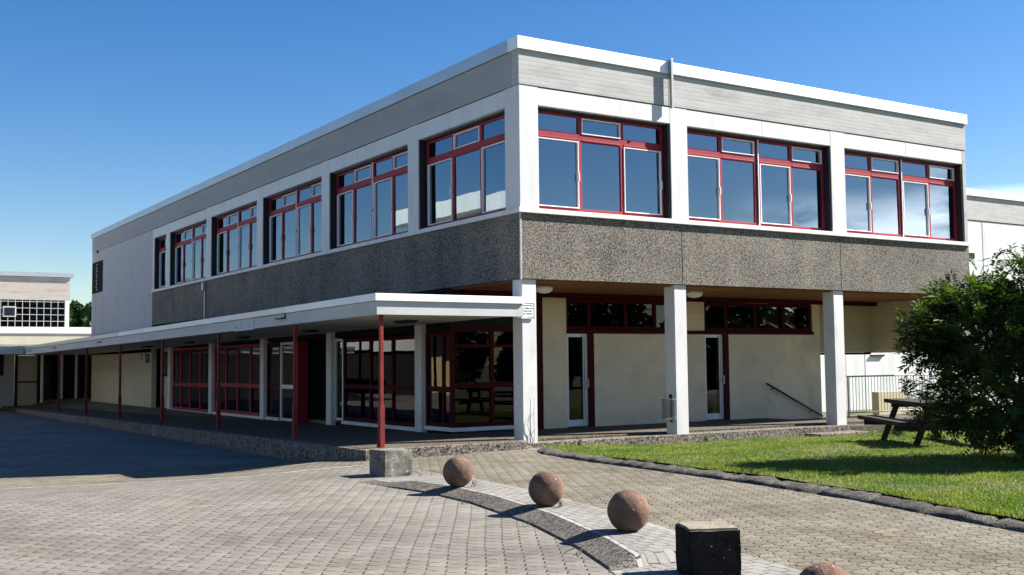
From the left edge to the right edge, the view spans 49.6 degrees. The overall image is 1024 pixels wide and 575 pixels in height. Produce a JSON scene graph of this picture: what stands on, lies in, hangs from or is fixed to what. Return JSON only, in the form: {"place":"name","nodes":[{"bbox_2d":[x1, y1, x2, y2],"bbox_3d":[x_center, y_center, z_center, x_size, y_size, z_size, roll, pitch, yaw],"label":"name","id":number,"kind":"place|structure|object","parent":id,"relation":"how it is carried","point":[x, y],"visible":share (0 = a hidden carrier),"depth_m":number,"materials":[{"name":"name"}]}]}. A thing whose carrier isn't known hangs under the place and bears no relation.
{"place":"outdoors","nodes":[
{"label":"outdoors","id":0,"kind":"place"},
{"bbox_2d":[0,398,1023,574],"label":"courtyard paving","id":1,"kind":"structure","parent":0,"point":[338,521],"depth_m":12.38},
{"bbox_2d":[0,271,91,407],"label":"building","id":2,"kind":"structure","parent":1,"relation":"on","point":[34,308],"depth_m":61.34,"materials":[{"name":"paint"}]},
{"bbox_2d":[0,355,3,375],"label":"small window","id":3,"kind":"structure","parent":2,"relation":"in","point":[1,356],"depth_m":58.44,"materials":[{"name":"black glass"}]},
{"bbox_2d":[0,299,64,326],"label":"grid window","id":4,"kind":"structure","parent":2,"relation":"in","point":[13,312],"depth_m":64.14,"materials":[{"name":"glass"}]},
{"bbox_2d":[0,347,160,354],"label":"canopy","id":5,"kind":"object","parent":2,"relation":"attached to","point":[12,350],"visible":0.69,"depth_m":53.41,"materials":[{"name":"paint"}]},
{"bbox_2d":[0,465,364,488],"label":"gutter edge","id":6,"kind":"object","parent":1,"relation":"on","point":[192,479],"visible":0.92,"depth_m":18.27,"materials":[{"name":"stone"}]},
{"bbox_2d":[0,460,369,487],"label":"gutter paving","id":7,"kind":"structure","parent":1,"relation":"on","point":[186,472],"depth_m":20.08,"materials":[{"name":"grey concrete"}]},
{"bbox_2d":[2,406,523,449],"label":"raised walkway","id":8,"kind":"structure","parent":1,"relation":"on","point":[354,437],"depth_m":27.39,"materials":[{"name":"grey concrete"}]},
{"bbox_2d":[24,293,524,447],"bbox_3d":[-11.652,2.963,37.940,3.375,3.218,39.050,2,-5,-33],"label":"covered walkway canopy","id":9,"kind":"object","parent":8,"relation":"on","point":[380,311],"visible":1,"depth_m":25.04,"materials":[{"name":"paint"}]},
{"bbox_2d":[235,336,250,338],"bbox_3d":[-8.009,1.491,32.940,0.280,0.060,0.640,2,-5,-33],"label":"canopy light","id":10,"kind":"object","parent":9,"relation":"attached to","point":[243,337],"visible":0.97,"depth_m":32.73,"materials":[{"name":"black metal"}]},
{"bbox_2d":[300,330,319,332],"bbox_3d":[-5.211,1.125,28.572,0.280,0.060,0.640,2,-5,-33],"label":"canopy light","id":11,"kind":"object","parent":9,"relation":"attached to","point":[305,331],"visible":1,"depth_m":28.40,"materials":[{"name":"black metal"}]},
{"bbox_2d":[393,320,417,323],"bbox_3d":[-2.305,0.744,24.036,0.280,0.060,0.640,2,-5,-33],"label":"canopy light","id":12,"kind":"object","parent":9,"relation":"attached to","point":[405,321],"visible":1,"depth_m":23.83,"materials":[{"name":"black metal"}]},
{"bbox_2d":[17,409,528,460],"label":"walkway kerb","id":13,"kind":"structure","parent":1,"relation":"on","point":[286,449],"depth_m":24.36,"materials":[{"name":"grey concrete"}]},
{"bbox_2d":[369,447,411,476],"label":"concrete block","id":14,"kind":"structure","parent":1,"relation":"on","point":[391,462],"depth_m":17.16,"materials":[{"name":"grey concrete"}]},
{"bbox_2d":[360,480,638,571],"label":"island sloped kerb","id":15,"kind":"structure","parent":1,"relation":"on","point":[607,554],"depth_m":11.84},
{"bbox_2d":[377,479,645,566],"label":"island edge stones","id":16,"kind":"object","parent":1,"relation":"on","point":[637,556],"visible":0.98,"depth_m":11.46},
{"bbox_2d":[381,475,675,565],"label":"island paving","id":17,"kind":"structure","parent":1,"relation":"on","point":[652,544],"depth_m":11.43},
{"bbox_2d":[443,456,472,486],"bbox_3d":[-0.722,2.469,14.845,0.411,0.413,0.414,2,-5,-33],"label":"stone sphere","id":18,"kind":"object","parent":17,"relation":"on","point":[457,471],"visible":1,"depth_m":14.70,"materials":[{"name":"red stone"}]},
{"bbox_2d":[528,471,563,506],"bbox_3d":[0.394,2.317,12.752,0.411,0.410,0.412,-19,8,33],"label":"stone sphere","id":19,"kind":"object","parent":17,"relation":"on","point":[545,488],"visible":1,"depth_m":12.61,"materials":[{"name":"red stone"}]},
{"bbox_2d":[607,490,649,531],"bbox_3d":[1.135,2.180,10.799,0.414,0.413,0.412,-31,12,50],"label":"stone sphere","id":20,"kind":"object","parent":17,"relation":"on","point":[628,510],"visible":1,"depth_m":10.65,"materials":[{"name":"red stone"}]},
{"bbox_2d":[91,35,970,442],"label":"school building","id":21,"kind":"structure","parent":1,"relation":"on","point":[625,203],"depth_m":27.61,"materials":[{"name":"concrete"}]},
{"bbox_2d":[145,354,148,362],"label":"number plate","id":22,"kind":"object","parent":21,"relation":"attached to","point":[146,358],"visible":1,"depth_m":46.83,"materials":[{"name":"black metal"}]},
{"bbox_2d":[154,235,165,288],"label":"window","id":23,"kind":"structure","parent":21,"relation":"in","point":[160,243],"depth_m":46.37,"materials":[{"name":"glass"}]},
{"bbox_2d":[164,352,167,375],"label":"notice board","id":24,"kind":"object","parent":21,"relation":"attached to","point":[165,363],"visible":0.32,"depth_m":45.35,"materials":[{"name":"black metal"}]},
{"bbox_2d":[164,354,167,374],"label":"door","id":25,"kind":"structure","parent":24,"relation":"in","point":[165,355],"depth_m":45.35,"materials":[{"name":"black metal"}]},
{"bbox_2d":[170,221,205,285],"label":"window","id":26,"kind":"structure","parent":21,"relation":"in","point":[187,245],"depth_m":43.06,"materials":[{"name":"glass"}]},
{"bbox_2d":[211,202,256,276],"bbox_3d":[-9.443,-1.604,38.050,0.270,2.173,4.786,2,-5,-33],"label":"window","id":27,"kind":"structure","parent":21,"relation":"in","point":[234,233],"depth_m":38.45,"materials":[{"name":"glass"}]},
{"bbox_2d":[280,342,292,421],"bbox_3d":[-6.776,2.861,33.729,0.080,2.400,1.330,2,-5,-33],"label":"glazed door","id":28,"kind":"structure","parent":21,"relation":"in","point":[286,348],"depth_m":33.92,"materials":[{"name":"glass"}]},
{"bbox_2d":[263,178,321,264],"bbox_3d":[-6.569,-1.935,33.561,0.270,2.173,4.786,2,-5,-33],"label":"window","id":29,"kind":"structure","parent":21,"relation":"in","point":[292,218],"depth_m":33.87,"materials":[{"name":"glass"}]},
{"bbox_2d":[335,339,342,419],"bbox_3d":[-4.740,2.536,30.554,0.080,2.220,0.560,2,-5,-33],"label":"glazed door","id":30,"kind":"structure","parent":21,"relation":"in","point":[338,342],"depth_m":30.60,"materials":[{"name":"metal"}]},
{"bbox_2d":[330,146,407,249],"bbox_3d":[-3.695,-2.266,29.073,0.270,2.173,4.786,2,-5,-33],"label":"window","id":31,"kind":"structure","parent":21,"relation":"in","point":[369,199],"depth_m":29.26,"materials":[{"name":"glass"}]},
{"bbox_2d":[419,110,505,228],"bbox_3d":[-1.063,-2.569,24.963,0.270,2.173,3.886,2,-5,-33],"label":"window","id":32,"kind":"structure","parent":21,"relation":"in","point":[462,169],"depth_m":25.15,"materials":[{"name":"glass"}]},
{"bbox_2d":[516,303,533,318],"bbox_3d":[0.274,0.480,22.640,0.430,0.320,0.016,2,-5,-33],"label":"notice sign","id":33,"kind":"object","parent":21,"relation":"attached to","point":[528,310],"visible":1,"depth_m":22.67,"materials":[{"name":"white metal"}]},
{"bbox_2d":[536,286,553,293],"bbox_3d":[0.705,0.056,24.468,0.430,0.155,0.430,2,-5,-33],"label":"soffit lamp","id":34,"kind":"object","parent":21,"relation":"attached to","point":[544,289],"visible":0.92,"depth_m":24.32,"materials":[{"name":"glass"}]},
{"bbox_2d":[566,334,588,426],"bbox_3d":[1.593,2.256,27.075,0.660,2.260,0.140,2,-5,-33],"label":"door","id":35,"kind":"structure","parent":21,"relation":"in","point":[577,362],"depth_m":27.11,"materials":[{"name":"glass"}]},
{"bbox_2d":[538,107,670,218],"bbox_3d":[1.984,-2.658,24.124,3.596,2.173,0.270,2,-5,-33],"label":"window","id":36,"kind":"structure","parent":21,"relation":"in","point":[591,163],"depth_m":24.21,"materials":[{"name":"glass"}]},
{"bbox_2d":[566,298,664,330],"bbox_3d":[2.845,0.700,28.027,3.726,0.765,0.080,2,-5,-33],"label":"transom window","id":37,"kind":"structure","parent":21,"relation":"in","point":[581,314],"depth_m":27.84,"materials":[{"name":"black glass"}]},
{"bbox_2d":[662,394,676,421],"bbox_3d":[3.475,2.702,24.761,0.218,0.620,0.400,2,-5,-33],"label":"litter bin","id":38,"kind":"object","parent":21,"relation":"attached to","point":[671,413],"visible":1,"depth_m":24.68,"materials":[{"name":"metal"}]},
{"bbox_2d":[686,291,702,297],"bbox_3d":[4.413,0.174,26.833,0.430,0.155,0.430,2,-5,-33],"label":"soffit lamp","id":39,"kind":"object","parent":21,"relation":"attached to","point":[693,294],"visible":0.98,"depth_m":26.69,"materials":[{"name":"glass"}]},
{"bbox_2d":[705,334,724,419],"bbox_3d":[5.377,2.377,29.489,0.680,2.260,0.140,2,-5,-33],"label":"door","id":40,"kind":"structure","parent":21,"relation":"in","point":[715,379],"depth_m":29.53,"materials":[{"name":"glass"}]},
{"bbox_2d":[704,302,811,331],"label":"transom window","id":41,"kind":"structure","parent":21,"relation":"in","point":[718,316],"depth_m":30.49,"materials":[{"name":"glass"}]},
{"bbox_2d":[687,127,831,230],"bbox_3d":[5.928,-2.532,26.640,4.756,2.173,0.270,2,-5,-33],"label":"window","id":42,"kind":"structure","parent":21,"relation":"in","point":[733,178],"depth_m":26.68,"materials":[{"name":"glass"}]},
{"bbox_2d":[844,149,964,241],"bbox_3d":[10.386,-2.389,29.484,4.796,2.173,0.270,2,-5,-33],"label":"window","id":43,"kind":"structure","parent":21,"relation":"in","point":[887,195],"depth_m":29.55,"materials":[{"name":"glass"}]},
{"bbox_2d":[564,545,587,554],"bbox_3d":[0.624,2.380,10.086,0.217,0.082,0.226,2,-5,-33],"label":"weed","id":44,"kind":"object","parent":1,"relation":"on","point":[578,550],"visible":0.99,"depth_m":10.12,"materials":[{"name":"green plant"}]},
{"bbox_2d":[451,414,934,440],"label":"colonnade floor","id":45,"kind":"structure","parent":1,"relation":"on","point":[855,423],"depth_m":26.50,"materials":[{"name":"grey concrete"}]},
{"bbox_2d":[846,374,936,416],"bbox_3d":[11.438,3.078,31.950,5.200,1.142,0.044,2,-5,-33],"label":"railing","id":46,"kind":"object","parent":45,"relation":"on","point":[848,393],"visible":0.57,"depth_m":31.18,"materials":[{"name":"metal"}]},
{"bbox_2d":[529,424,868,447],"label":"colonnade kerb","id":47,"kind":"structure","parent":1,"relation":"on","point":[825,430],"depth_m":25.22,"materials":[{"name":"grey concrete"}]},
{"bbox_2d":[537,447,1023,532],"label":"lawn kerb","id":48,"kind":"structure","parent":1,"relation":"on","point":[953,513],"depth_m":14.38,"materials":[{"name":"stone"}]},
{"bbox_2d":[0,0,1023,368],"label":"sky","id":49,"kind":"structure","parent":0,"point":[111,110],"materials":[{"name":"blue"}]},
{"bbox_2d":[611,553,801,574],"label":"apron paving","id":50,"kind":"structure","parent":0,"point":[751,565],"depth_m":9.22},
{"bbox_2d":[675,521,740,574],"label":"concrete block","id":51,"kind":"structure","parent":50,"relation":"on","point":[708,548],"depth_m":8.86,"materials":[{"name":"black concrete"}]},
{"bbox_2d":[799,562,849,574],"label":"stone sphere","id":52,"kind":"object","parent":50,"relation":"on","point":[823,568],"visible":1,"depth_m":7.18,"materials":[{"name":"red stone"}]},
{"bbox_2d":[412,449,1023,574],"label":"driveway","id":53,"kind":"structure","parent":0,"point":[802,531],"depth_m":12.03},
{"bbox_2d":[543,429,1023,518],"bbox_3d":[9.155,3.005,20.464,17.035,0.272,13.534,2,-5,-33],"label":"lawn grass","id":54,"kind":"structure","parent":0,"point":[974,503],"depth_m":17.59,"materials":[{"name":"green plant"}]},
{"bbox_2d":[884,425,905,435],"bbox_3d":[8.600,3.155,24.740,0.644,0.373,0.724,-2,-4,23],"label":"weed","id":55,"kind":"object","parent":54,"relation":"on","point":[897,433],"visible":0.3,"depth_m":24.62,"materials":[{"name":"green plant"}]},
{"bbox_2d":[905,407,938,418],"bbox_3d":[10.439,3.163,27.752,1.246,0.838,1.423,2,-5,-33],"label":"bush","id":56,"kind":"object","parent":54,"relation":"on","point":[917,412],"visible":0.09,"depth_m":27.86,"materials":[{"name":"green plant"}]},
{"bbox_2d":[857,398,998,445],"bbox_3d":[8.223,2.699,21.947,1.965,0.910,2.800,-1,-4,2],"label":"picnic table","id":57,"kind":"object","parent":54,"relation":"on","point":[899,424],"visible":0.53,"depth_m":21.91,"materials":[{"name":"wood"}]},
{"bbox_2d":[890,238,1023,463],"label":"leafy shrub","id":58,"kind":"object","parent":54,"relation":"on","point":[952,351],"visible":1,"depth_m":17.63,"materials":[{"name":"green plant"}]},
{"bbox_2d":[822,407,1004,417],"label":"lawn soil","id":59,"kind":"structure","parent":0,"point":[852,414],"depth_m":37.05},
{"bbox_2d":[872,391,909,414],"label":"garden wall","id":60,"kind":"structure","parent":59,"relation":"on","point":[876,396],"depth_m":34.40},
{"bbox_3d":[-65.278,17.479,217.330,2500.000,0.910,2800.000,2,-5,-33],"label":"ground","id":61,"kind":"structure","parent":0,"visible":0},
{"bbox_2d":[69,306,78,326],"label":"pine tree","id":62,"kind":"object","parent":61,"relation":"on","point":[72,320],"visible":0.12,"depth_m":122.20,"materials":[{"name":"green plant"}]},
{"bbox_2d":[69,300,84,315],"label":"pine tree","id":63,"kind":"object","parent":61,"relation":"on","point":[76,306],"visible":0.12,"depth_m":127.16,"materials":[{"name":"green plant"}]},
{"bbox_2d":[74,306,91,326],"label":"pine tree","id":64,"kind":"object","parent":61,"relation":"on","point":[83,316],"visible":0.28,"depth_m":122.57,"materials":[{"name":"green plant"}]},
{"bbox_2d":[85,301,91,310],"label":"pine tree","id":65,"kind":"object","parent":61,"relation":"on","point":[89,304],"visible":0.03,"depth_m":127.72,"materials":[{"name":"green plant"}]},
{"bbox_2d":[820,188,1023,411],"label":"side wing","id":66,"kind":"structure","parent":61,"relation":"on","point":[995,222],"depth_m":43.93,"materials":[{"name":"white paint"}]}
]}

